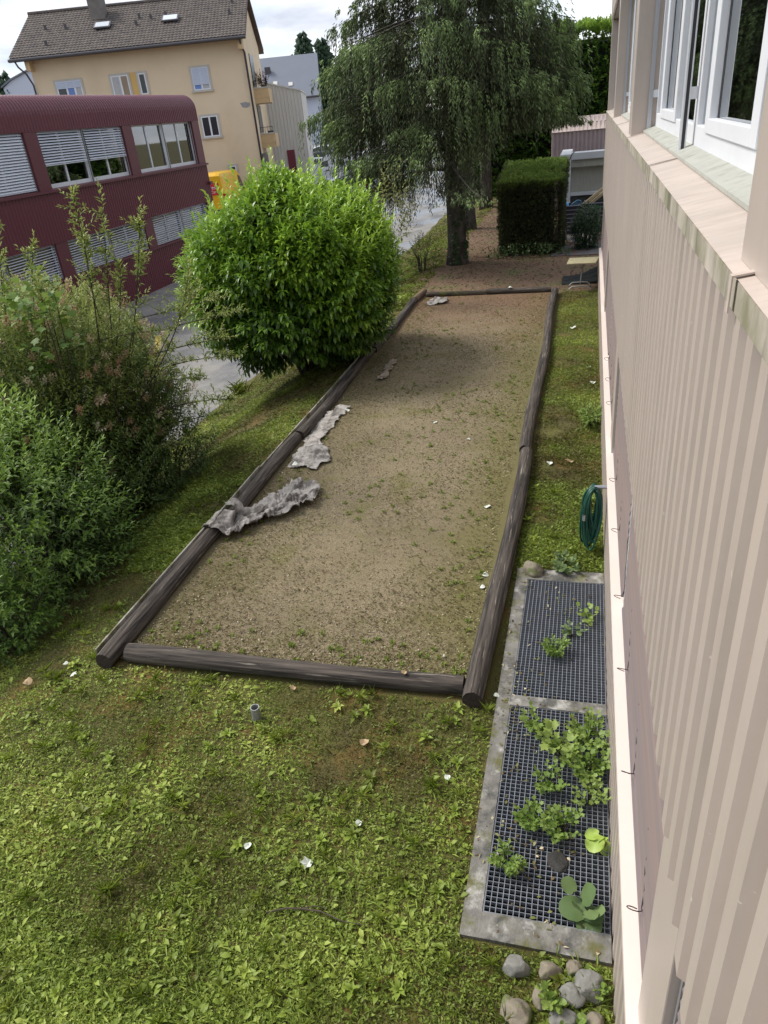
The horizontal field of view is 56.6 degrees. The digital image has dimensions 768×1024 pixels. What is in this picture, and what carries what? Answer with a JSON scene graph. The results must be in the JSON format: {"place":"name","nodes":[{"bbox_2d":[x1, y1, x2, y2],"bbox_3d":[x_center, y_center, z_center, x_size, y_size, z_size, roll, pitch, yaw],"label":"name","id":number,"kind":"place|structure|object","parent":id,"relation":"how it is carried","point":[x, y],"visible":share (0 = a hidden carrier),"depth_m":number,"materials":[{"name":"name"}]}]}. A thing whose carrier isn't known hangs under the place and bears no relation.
{"place":"outdoors","nodes":[
{"label":"outdoors","id":0,"kind":"place"},
{"bbox_2d":[3,133,446,573],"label":"street","id":1,"kind":"structure","parent":0,"point":[220,373],"depth_m":24.41,"materials":[{"name":"asphalt"}]},
{"bbox_2d":[208,169,244,213],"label":"yellow van","id":2,"kind":"object","parent":1,"relation":"on","point":[215,176],"visible":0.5,"depth_m":45.89,"materials":[{"name":"orange paint"}]},
{"bbox_2d":[0,0,611,109],"label":"sky","id":3,"kind":"structure","parent":0,"point":[279,22],"materials":[{"name":"white"}]},
{"bbox_2d":[0,196,615,1023],"bbox_3d":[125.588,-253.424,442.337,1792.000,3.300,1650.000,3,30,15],"label":"ground","id":4,"kind":"structure","parent":0,"point":[394,693],"depth_m":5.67,"materials":[{"name":"plant"}]},
{"bbox_2d":[1,70,36,94],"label":"house","id":5,"kind":"structure","parent":4,"relation":"on","point":[19,84],"depth_m":101.02,"materials":[{"name":"grey"}]},
{"bbox_2d":[0,531,73,666],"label":"undergrowth shrub","id":6,"kind":"object","parent":4,"relation":"on","point":[27,626],"visible":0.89,"depth_m":7.53,"materials":[{"name":"green plant"}]},
{"bbox_2d":[0,295,112,572],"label":"leafy shrub","id":7,"kind":"object","parent":4,"relation":"on","point":[42,408],"visible":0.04,"depth_m":10.25,"materials":[{"name":"green plant"}]},
{"bbox_2d":[0,265,118,534],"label":"maple sapling","id":8,"kind":"object","parent":4,"relation":"on","point":[12,299],"visible":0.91,"depth_m":8.86,"materials":[{"name":"green plant"}]},
{"bbox_2d":[0,379,152,654],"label":"leafy shrub","id":9,"kind":"object","parent":4,"relation":"on","point":[30,531],"visible":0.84,"depth_m":8.14,"materials":[{"name":"green plant"}]},
{"bbox_2d":[0,405,190,628],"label":"undergrowth shrub","id":10,"kind":"object","parent":4,"relation":"on","point":[131,482],"visible":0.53,"depth_m":9.38,"materials":[{"name":"green plant"}]},
{"bbox_2d":[0,95,214,352],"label":"maroon building","id":11,"kind":"structure","parent":4,"relation":"on","point":[126,151],"depth_m":27.40,"materials":[{"name":"red"}]},
{"bbox_2d":[0,133,33,196],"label":"window","id":12,"kind":"structure","parent":11,"relation":"in","point":[12,133],"depth_m":23.35,"materials":[{"name":"grey glass"}]},
{"bbox_2d":[1,245,60,292],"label":"window","id":13,"kind":"structure","parent":11,"relation":"in","point":[8,266],"depth_m":24.52,"materials":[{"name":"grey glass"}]},
{"bbox_2d":[36,129,91,187],"bbox_3d":[-11.482,-12.642,25.512,0.065,1.755,2.580,3,30,15],"label":"window","id":14,"kind":"structure","parent":11,"relation":"in","point":[62,175],"depth_m":25.68,"materials":[{"name":"white glass"}]},
{"bbox_2d":[67,232,111,273],"bbox_3d":[-11.193,-9.870,27.048,0.065,1.178,2.580,3,30,15],"label":"window","id":15,"kind":"structure","parent":11,"relation":"in","point":[69,244],"depth_m":27.08,"materials":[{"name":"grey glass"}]},
{"bbox_2d":[78,127,128,180],"bbox_3d":[-10.838,-13.923,27.705,0.065,1.755,2.580,3,30,15],"label":"window","id":16,"kind":"structure","parent":11,"relation":"in","point":[102,169],"depth_m":27.79,"materials":[{"name":"grey glass"}]},
{"bbox_2d":[105,222,146,259],"bbox_3d":[-10.549,-11.152,29.240,0.065,1.178,2.580,3,30,15],"label":"window","id":17,"kind":"structure","parent":11,"relation":"in","point":[115,255],"depth_m":29.05,"materials":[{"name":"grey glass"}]},
{"bbox_2d":[131,124,168,172],"bbox_3d":[-10.042,-15.508,30.416,0.065,1.755,2.580,3,30,15],"label":"window","id":18,"kind":"structure","parent":11,"relation":"in","point":[148,139],"depth_m":30.53,"materials":[{"name":"clear glass"}]},
{"bbox_2d":[152,210,182,244],"bbox_3d":[-9.753,-12.737,31.951,0.065,1.178,2.580,3,30,15],"label":"window","id":19,"kind":"structure","parent":11,"relation":"in","point":[177,210],"depth_m":32.02,"materials":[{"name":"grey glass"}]},
{"bbox_2d":[160,122,195,167],"bbox_3d":[-9.397,-16.790,32.608,0.065,1.755,2.580,3,30,15],"label":"window","id":20,"kind":"structure","parent":11,"relation":"in","point":[178,139],"depth_m":32.64,"materials":[{"name":"clear glass"}]},
{"bbox_2d":[178,203,205,233],"bbox_3d":[-9.109,-14.019,34.144,0.065,1.178,2.580,3,30,15],"label":"window","id":21,"kind":"structure","parent":11,"relation":"in","point":[202,205],"depth_m":33.88,"materials":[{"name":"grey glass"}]},
{"bbox_2d":[0,176,248,552],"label":"flowering shrub","id":22,"kind":"object","parent":4,"relation":"on","point":[107,366],"visible":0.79,"depth_m":9.56,"materials":[{"name":"green plant"}]},
{"bbox_2d":[7,0,279,185],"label":"peach house","id":23,"kind":"structure","parent":4,"relation":"on","point":[203,55],"depth_m":47.41,"materials":[{"name":"paint"}]},
{"bbox_2d":[53,78,85,94],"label":"window","id":24,"kind":"structure","parent":23,"relation":"in","point":[74,86],"depth_m":47.26,"materials":[{"name":"grey"}]},
{"bbox_2d":[108,72,133,94],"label":"window","id":25,"kind":"structure","parent":23,"relation":"in","point":[120,83],"depth_m":47.36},
{"bbox_2d":[135,71,150,94],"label":"window","id":26,"kind":"structure","parent":23,"relation":"in","point":[141,76],"depth_m":47.38,"materials":[{"name":"grey"}]},
{"bbox_2d":[188,64,213,92],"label":"window","id":27,"kind":"structure","parent":23,"relation":"in","point":[200,76],"depth_m":47.41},
{"bbox_2d":[198,113,222,139],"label":"window","id":28,"kind":"structure","parent":23,"relation":"in","point":[210,125],"depth_m":48.78,"materials":[{"name":"grey"}]},
{"bbox_2d":[95,526,221,668],"bbox_3d":[-2.375,0.801,7.942,0.230,0.216,2.620,3,30,15],"label":"log","id":29,"kind":"object","parent":4,"relation":"on","point":[134,625],"visible":0.89,"depth_m":7.57,"materials":[{"name":"wood"}]},
{"bbox_2d":[111,393,220,505],"bbox_3d":[-3.473,-0.974,11.289,1.582,1.664,2.497,3,30,15],"label":"undergrowth shrub","id":30,"kind":"object","parent":4,"relation":"on","point":[195,453],"visible":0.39,"depth_m":11.39,"materials":[{"name":"green plant"}]},
{"bbox_2d":[95,342,374,653],"bbox_3d":[-1.489,-1.163,11.359,0.038,0.240,10.518,3,30,15],"label":"edging board","id":31,"kind":"object","parent":4,"relation":"on","point":[237,494],"visible":0.4,"depth_m":9.36,"materials":[{"name":"wood"}]},
{"bbox_2d":[224,377,254,395],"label":"grass tuft","id":32,"kind":"object","parent":4,"relation":"on","point":[239,388],"visible":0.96,"depth_m":17.54,"materials":[{"name":"green plant"}]},
{"bbox_2d":[250,704,261,721],"bbox_3d":[-1.091,1.718,6.082,0.076,0.155,0.076,5,33,14],"label":"pipe stub","id":33,"kind":"object","parent":4,"relation":"on","point":[255,711],"visible":1,"depth_m":6.06,"materials":[{"name":"metal"}]},
{"bbox_2d":[171,145,406,381],"bbox_3d":[-1.883,-4.791,14.245,4.821,4.540,4.855,3,30,15],"label":"laurel bush","id":34,"kind":"object","parent":4,"relation":"on","point":[309,269],"visible":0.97,"depth_m":12.92,"materials":[{"name":"green plant"}]},
{"bbox_2d":[263,82,314,183],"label":"grey hall","id":35,"kind":"structure","parent":4,"relation":"on","point":[287,109],"depth_m":57.89,"materials":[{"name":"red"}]},
{"bbox_2d":[287,150,297,177],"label":"door","id":36,"kind":"structure","parent":35,"relation":"in","point":[290,153],"depth_m":58.93,"materials":[{"name":"red"}]},
{"bbox_2d":[260,53,324,144],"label":"grey roofed house","id":37,"kind":"structure","parent":4,"relation":"on","point":[300,71],"depth_m":94.69,"materials":[{"name":"grey"}]},
{"bbox_2d":[294,31,329,108],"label":"conifer tree","id":38,"kind":"object","parent":4,"relation":"on","point":[303,45],"visible":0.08,"depth_m":103.30,"materials":[{"name":"plant"}]},
{"bbox_2d":[266,905,362,924],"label":"twig","id":39,"kind":"object","parent":4,"relation":"on","point":[304,908],"visible":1,"depth_m":4.56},
{"bbox_2d":[313,37,333,104],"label":"conifer tree","id":40,"kind":"object","parent":4,"relation":"on","point":[322,51],"visible":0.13,"depth_m":105.42,"materials":[{"name":"plant"}]},
{"bbox_2d":[310,150,372,183],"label":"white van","id":41,"kind":"object","parent":4,"relation":"on","point":[324,161],"visible":0.04,"depth_m":56.77,"materials":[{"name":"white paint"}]},
{"bbox_2d":[370,158,416,305],"bbox_3d":[0.243,-6.892,17.999,1.383,3.659,1.275,3,30,15],"label":"young sapling","id":42,"kind":"object","parent":4,"relation":"on","point":[399,206],"visible":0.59,"depth_m":17.56,"materials":[{"name":"green plant"}]},
{"bbox_2d":[372,297,416,352],"bbox_3d":[0.298,-4.536,17.051,0.200,0.205,4.383,2,30,14],"label":"log","id":43,"kind":"object","parent":4,"relation":"on","point":[405,311],"visible":0.77,"depth_m":17.07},
{"bbox_2d":[404,230,441,273],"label":"twiggy shrub","id":44,"kind":"object","parent":4,"relation":"on","point":[426,254],"visible":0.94,"depth_m":22.77,"materials":[{"name":"green plant"}]},
{"bbox_2d":[297,0,594,265],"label":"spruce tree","id":45,"kind":"object","parent":4,"relation":"on","point":[504,85],"visible":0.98,"depth_m":19.46,"materials":[{"name":"green plant"}]},
{"bbox_2d":[443,176,469,265],"bbox_3d":[2.336,-9.178,22.599,0.687,2.643,0.833,14,35,32],"label":"ivy","id":46,"kind":"object","parent":45,"relation":"attached to","point":[466,242],"visible":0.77,"depth_m":22.56,"materials":[{"name":"green plant"}]},
{"bbox_2d":[365,0,566,230],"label":"spruce tree","id":47,"kind":"object","parent":4,"relation":"on","point":[471,218],"visible":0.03,"depth_m":26.60,"materials":[{"name":"green plant"}]},
{"bbox_2d":[406,0,576,209],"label":"spruce tree","id":48,"kind":"object","parent":4,"relation":"on","point":[486,180],"visible":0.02,"depth_m":34.34,"materials":[{"name":"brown plant"}]},
{"bbox_2d":[500,994,531,1023],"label":"stone","id":49,"kind":"object","parent":4,"relation":"on","point":[522,1014],"visible":0.94,"depth_m":3.89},
{"bbox_2d":[502,954,530,978],"bbox_3d":[0.768,2.645,4.147,0.164,0.133,0.124,-1,29,9],"label":"stone","id":50,"kind":"object","parent":4,"relation":"on","point":[515,965],"visible":0.98,"depth_m":4.11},
{"bbox_2d":[482,242,573,259],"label":"ground ivy","id":51,"kind":"object","parent":4,"relation":"on","point":[527,249],"visible":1,"depth_m":23.10,"materials":[{"name":"green plant"}]},
{"bbox_2d":[522,560,542,576],"bbox_3d":[1.582,0.603,7.596,0.205,0.177,0.253,-27,35,-33],"label":"stone","id":52,"kind":"object","parent":4,"relation":"on","point":[531,569],"visible":1,"depth_m":7.52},
{"bbox_2d":[459,568,612,966],"bbox_3d":[1.443,2.158,6.209,0.902,1.285,4.010,3,30,15],"label":"light well","id":53,"kind":"object","parent":4,"relation":"on","point":[477,923],"visible":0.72,"depth_m":5.26,"materials":[{"name":"concrete"}]},
{"bbox_2d":[483,705,610,934],"bbox_3d":[1.205,2.086,5.114,0.764,0.038,1.798,3,30,15],"label":"steel grating","id":54,"kind":"object","parent":53,"relation":"on","point":[561,717],"visible":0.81,"depth_m":4.93,"materials":[{"name":"metal"}]},
{"bbox_2d":[486,837,528,878],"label":"weed","id":55,"kind":"object","parent":54,"relation":"on","point":[513,865],"visible":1,"depth_m":4.64,"materials":[{"name":"green plant"}]},
{"bbox_2d":[512,795,550,831],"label":"weed","id":56,"kind":"object","parent":54,"relation":"on","point":[528,821],"visible":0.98,"depth_m":4.91,"materials":[{"name":"green plant"}]},
{"bbox_2d":[518,700,558,739],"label":"weed","id":57,"kind":"object","parent":54,"relation":"on","point":[529,725],"visible":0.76,"depth_m":5.61,"materials":[{"name":"green plant"}]},
{"bbox_2d":[532,756,569,794],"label":"weed","id":58,"kind":"object","parent":54,"relation":"on","point":[545,785],"visible":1,"depth_m":5.17,"materials":[{"name":"green plant"}]},
{"bbox_2d":[545,850,568,873],"bbox_3d":[1.142,2.305,4.697,0.132,0.051,0.173,-16,30,-17],"label":"stone","id":59,"kind":"object","parent":54,"relation":"on","point":[557,861],"visible":1,"depth_m":4.68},
{"bbox_2d":[536,718,581,762],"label":"weed","id":60,"kind":"object","parent":54,"relation":"on","point":[559,746],"visible":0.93,"depth_m":5.39,"materials":[{"name":"green plant"}]},
{"bbox_2d":[539,803,585,848],"bbox_3d":[1.206,2.140,4.827,0.301,0.199,0.322,3,30,15],"label":"weed","id":61,"kind":"object","parent":54,"relation":"on","point":[555,822],"visible":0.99,"depth_m":4.85,"materials":[{"name":"green plant"}]},
{"bbox_2d":[558,876,604,932],"bbox_3d":[1.207,2.405,4.356,0.272,0.190,0.281,3,30,15],"label":"weed","id":62,"kind":"object","parent":54,"relation":"on","point":[579,913],"visible":1,"depth_m":4.36,"materials":[{"name":"green plant"}]},
{"bbox_2d":[565,706,609,748],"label":"weed","id":63,"kind":"object","parent":54,"relation":"on","point":[582,733],"visible":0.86,"depth_m":5.47,"materials":[{"name":"green plant"}]},
{"bbox_2d":[565,738,610,783],"bbox_3d":[1.490,1.849,5.238,0.365,0.256,0.313,-19,31,-22],"label":"weed","id":64,"kind":"object","parent":54,"relation":"on","point":[598,766],"visible":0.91,"depth_m":5.22,"materials":[{"name":"green plant"}]},
{"bbox_2d":[571,772,611,805],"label":"weed","id":65,"kind":"object","parent":54,"relation":"on","point":[593,793],"visible":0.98,"depth_m":5.04,"materials":[{"name":"green plant"}]},
{"bbox_2d":[585,828,610,856],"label":"weed","id":66,"kind":"object","parent":54,"relation":"on","point":[595,840],"visible":1,"depth_m":4.74,"materials":[{"name":"green plant"}]},
{"bbox_2d":[512,579,605,704],"bbox_3d":[1.669,1.163,6.691,0.764,0.038,1.728,3,30,15],"label":"steel grating","id":67,"kind":"object","parent":53,"relation":"on","point":[565,677],"visible":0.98,"depth_m":6.55,"materials":[{"name":"metal"}]},
{"bbox_2d":[541,634,571,657],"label":"weed","id":68,"kind":"object","parent":67,"relation":"on","point":[551,651],"visible":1,"depth_m":6.41,"materials":[{"name":"green plant"}]},
{"bbox_2d":[561,617,587,637],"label":"weed","id":69,"kind":"object","parent":67,"relation":"on","point":[567,631],"visible":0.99,"depth_m":6.63,"materials":[{"name":"green plant"}]},
{"bbox_2d":[576,602,598,625],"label":"weed","id":70,"kind":"object","parent":67,"relation":"on","point":[589,620],"visible":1,"depth_m":6.81,"materials":[{"name":"green plant"}]},
{"bbox_2d":[532,984,542,1010],"bbox_3d":[0.873,2.716,3.995,0.093,0.099,0.133,14,34,31],"label":"stone","id":71,"kind":"object","parent":4,"relation":"on","point":[536,1000],"visible":0.5,"depth_m":3.96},
{"bbox_2d":[473,13,613,198],"bbox_3d":[11.197,-21.314,37.443,14.960,8.350,4.369,3,30,15],"label":"tall hedge","id":72,"kind":"object","parent":4,"relation":"on","point":[600,53],"visible":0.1,"depth_m":36.14,"materials":[{"name":"green"}]},
{"bbox_2d":[535,980,566,1014],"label":"weed","id":73,"kind":"object","parent":4,"relation":"on","point":[551,1001],"visible":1,"depth_m":3.92,"materials":[{"name":"green plant"}]},
{"bbox_2d":[539,960,562,980],"bbox_3d":[0.958,2.640,4.119,0.142,0.111,0.103,-8,29,-4],"label":"stone","id":74,"kind":"object","parent":4,"relation":"on","point":[547,968],"visible":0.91,"depth_m":4.08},
{"bbox_2d":[548,1008,577,1023],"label":"stone","id":75,"kind":"object","parent":4,"relation":"on","point":[569,1016],"visible":0.84,"depth_m":3.86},
{"bbox_2d":[551,547,579,575],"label":"weed","id":76,"kind":"object","parent":4,"relation":"on","point":[559,566],"visible":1,"depth_m":7.57,"materials":[{"name":"green plant"}]},
{"bbox_2d":[559,982,586,1008],"bbox_3d":[1.054,2.704,3.987,0.111,0.119,0.149,-29,37,-36],"label":"stone","id":77,"kind":"object","parent":4,"relation":"on","point":[573,996],"visible":0.91,"depth_m":3.95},
{"bbox_2d":[566,959,581,977],"bbox_3d":[1.099,2.633,4.113,0.098,0.096,0.086,-6,29,0],"label":"stone","id":78,"kind":"object","parent":4,"relation":"on","point":[573,966],"visible":0.77,"depth_m":4.09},
{"bbox_2d":[551,114,605,210],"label":"pink shed","id":79,"kind":"structure","parent":4,"relation":"on","point":[586,137],"depth_m":30.19,"materials":[{"name":"grey"}]},
{"bbox_2d":[568,201,602,249],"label":"evergreen shrub","id":80,"kind":"object","parent":4,"relation":"on","point":[595,236],"visible":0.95,"depth_m":23.08,"materials":[{"name":"green plant"}]},
{"bbox_2d":[574,969,602,1004],"bbox_3d":[1.152,2.666,4.011,0.165,0.146,0.150,7,31,22],"label":"stone","id":81,"kind":"object","parent":4,"relation":"on","point":[588,979],"visible":0.86,"depth_m":3.97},
{"bbox_2d":[578,403,601,427],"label":"weed","id":82,"kind":"object","parent":4,"relation":"on","point":[584,414],"visible":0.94,"depth_m":10.79,"materials":[{"name":"green plant"}]},
{"bbox_2d":[585,1011,603,1023],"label":"stone","id":83,"kind":"object","parent":4,"relation":"on","point":[592,1017],"visible":0.9,"depth_m":3.84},
{"bbox_2d":[586,964,611,1006],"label":"weed","id":84,"kind":"object","parent":4,"relation":"on","point":[604,989],"visible":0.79,"depth_m":3.95,"materials":[{"name":"green plant"}]},
{"bbox_2d":[598,0,767,1023],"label":"office building","id":85,"kind":"structure","parent":4,"relation":"on","point":[683,301],"depth_m":2.48,"materials":[{"name":"grey"}]},
{"bbox_2d":[579,483,606,550],"bbox_3d":[2.270,0.056,7.680,0.317,0.766,0.298,3,30,15],"label":"garden hose","id":86,"kind":"object","parent":85,"relation":"hanging from","point":[589,525],"visible":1,"depth_m":7.61,"materials":[{"name":"green rubber"}]},
{"bbox_2d":[628,0,636,112],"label":"window","id":87,"kind":"structure","parent":85,"relation":"in","point":[635,5],"depth_m":10.95,"materials":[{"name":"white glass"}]},
{"bbox_2d":[655,0,707,143],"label":"window","id":88,"kind":"structure","parent":85,"relation":"in","point":[677,13],"depth_m":5.14,"materials":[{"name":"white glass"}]},
{"bbox_2d":[693,0,767,174],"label":"window","id":89,"kind":"structure","parent":85,"relation":"in","point":[734,68],"depth_m":3.04,"materials":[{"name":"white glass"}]},
{"bbox_2d":[120,292,550,695],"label":"court ground","id":90,"kind":"structure","parent":0,"point":[334,547],"depth_m":8.94,"materials":[{"name":"sand"}]},
{"bbox_2d":[202,477,320,535],"bbox_3d":[-1.503,-0.095,9.227,0.856,0.236,1.745,18,37,37],"label":"cloth","id":91,"kind":"object","parent":90,"relation":"on","point":[287,497],"visible":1,"depth_m":9.22,"materials":[{"name":"fabric"}]},
{"bbox_2d":[229,432,301,514],"bbox_3d":[-1.697,-0.527,10.199,0.193,0.199,2.754,2,30,14],"label":"log","id":92,"kind":"object","parent":90,"relation":"on","point":[261,479],"visible":0.77,"depth_m":10.19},
{"bbox_2d":[123,643,464,693],"bbox_3d":[-0.902,1.430,6.536,3.280,0.198,0.194,2,30,14],"label":"log","id":93,"kind":"object","parent":90,"relation":"on","point":[151,654],"visible":0.99,"depth_m":6.43,"materials":[{"name":"wood"}]},
{"bbox_2d":[287,404,350,468],"bbox_3d":[-0.999,-1.261,11.431,0.643,0.072,2.581,-2,29,7],"label":"cloth","id":94,"kind":"object","parent":90,"relation":"on","point":[312,453],"visible":0.99,"depth_m":10.97,"materials":[{"name":"fabric"}]},
{"bbox_2d":[296,348,374,439],"bbox_3d":[-0.791,-2.332,13.281,0.216,0.194,4.581,2,30,15],"label":"log","id":95,"kind":"object","parent":90,"relation":"on","point":[309,424],"visible":0.94,"depth_m":12.74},
{"bbox_2d":[140,305,546,674],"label":"pebbles","id":96,"kind":"object","parent":90,"relation":"on","point":[444,655],"visible":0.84,"depth_m":9.14,"materials":[{"name":"gravel"}]},
{"bbox_2d":[147,296,541,674],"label":"weeds","id":97,"kind":"object","parent":90,"relation":"on","point":[462,670],"visible":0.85,"depth_m":8.37,"materials":[{"name":"green plant"}]},
{"bbox_2d":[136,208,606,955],"bbox_3d":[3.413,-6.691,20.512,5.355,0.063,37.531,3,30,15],"label":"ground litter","id":98,"kind":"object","parent":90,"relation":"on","point":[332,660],"visible":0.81,"depth_m":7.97,"materials":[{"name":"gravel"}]},
{"bbox_2d":[377,359,396,378],"bbox_3d":[0.056,-2.810,14.036,0.238,0.055,1.209,1,30,12],"label":"cloth","id":99,"kind":"object","parent":90,"relation":"on","point":[387,366],"visible":1,"depth_m":14.08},
{"bbox_2d":[427,290,485,296],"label":"log","id":100,"kind":"object","parent":90,"relation":"on","point":[454,293],"visible":0.99,"depth_m":19.13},
{"bbox_2d":[462,446,531,707],"bbox_3d":[1.392,0.361,8.006,0.219,0.209,4.972,3,30,16],"label":"log","id":101,"kind":"object","parent":90,"relation":"on","point":[484,647],"visible":1,"depth_m":7.11,"materials":[{"name":"wood"}]},
{"bbox_2d":[519,287,558,451],"bbox_3d":[3.213,-3.302,14.286,0.235,0.204,9.980,2,30,15],"label":"log","id":102,"kind":"object","parent":90,"relation":"on","point":[530,416],"visible":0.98,"depth_m":12.42,"materials":[{"name":"wood"}]},
{"bbox_2d":[412,196,598,295],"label":"path","id":103,"kind":"structure","parent":0,"point":[532,281],"depth_m":21.60,"materials":[{"name":"gravel"},{"name":"soil"}]},
{"bbox_2d":[486,287,550,294],"bbox_3d":[3.542,-5.832,18.793,1.684,0.170,0.165,1,30,13],"label":"log","id":104,"kind":"object","parent":103,"relation":"on","point":[516,290],"visible":0.98,"depth_m":18.74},
{"bbox_2d":[495,155,570,254],"bbox_3d":[4.996,-10.254,23.925,2.362,2.866,3.017,3,30,15],"label":"clipped hedge","id":105,"kind":"object","parent":103,"relation":"on","point":[526,209],"visible":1,"depth_m":23.03,"materials":[{"name":"green"}]},
{"bbox_2d":[562,266,597,283],"bbox_3d":[5.337,-6.498,19.460,0.924,0.328,1.050,3,30,15],"label":"tarpaulin","id":106,"kind":"object","parent":103,"relation":"on","point":[590,276],"visible":0.94,"depth_m":19.25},
{"bbox_2d":[567,257,598,290],"bbox_3d":[5.141,-6.140,18.466,0.808,0.728,0.760,3,30,15],"label":"folding table","id":107,"kind":"object","parent":103,"relation":"on","point":[582,260],"visible":0.96,"depth_m":18.33,"materials":[{"name":"grey"}]},
{"bbox_2d":[551,220,601,256],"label":"pavement","id":108,"kind":"structure","parent":0,"point":[583,251],"depth_m":23.12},
{"bbox_2d":[558,202,582,233],"bbox_3d":[6.873,-10.841,26.299,0.860,0.956,1.000,3,30,15],"label":"slatted planter","id":109,"kind":"object","parent":108,"relation":"on","point":[571,210],"visible":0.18,"depth_m":25.81,"materials":[{"name":"grey"}]},
{"bbox_2d":[560,149,603,212],"bbox_3d":[8.837,-13.186,28.561,3.440,2.602,3.155,3,30,15],"label":"storage container","id":110,"kind":"object","parent":108,"relation":"on","point":[585,179],"visible":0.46,"depth_m":27.93,"materials":[{"name":"metal"}]},
{"bbox_2d":[584,200,603,231],"bbox_3d":[8.079,-10.894,26.148,1.460,0.976,1.008,3,30,15],"label":"slatted planter","id":111,"kind":"object","parent":108,"relation":"on","point":[598,203],"visible":0.2,"depth_m":25.70,"materials":[{"name":"grey"}]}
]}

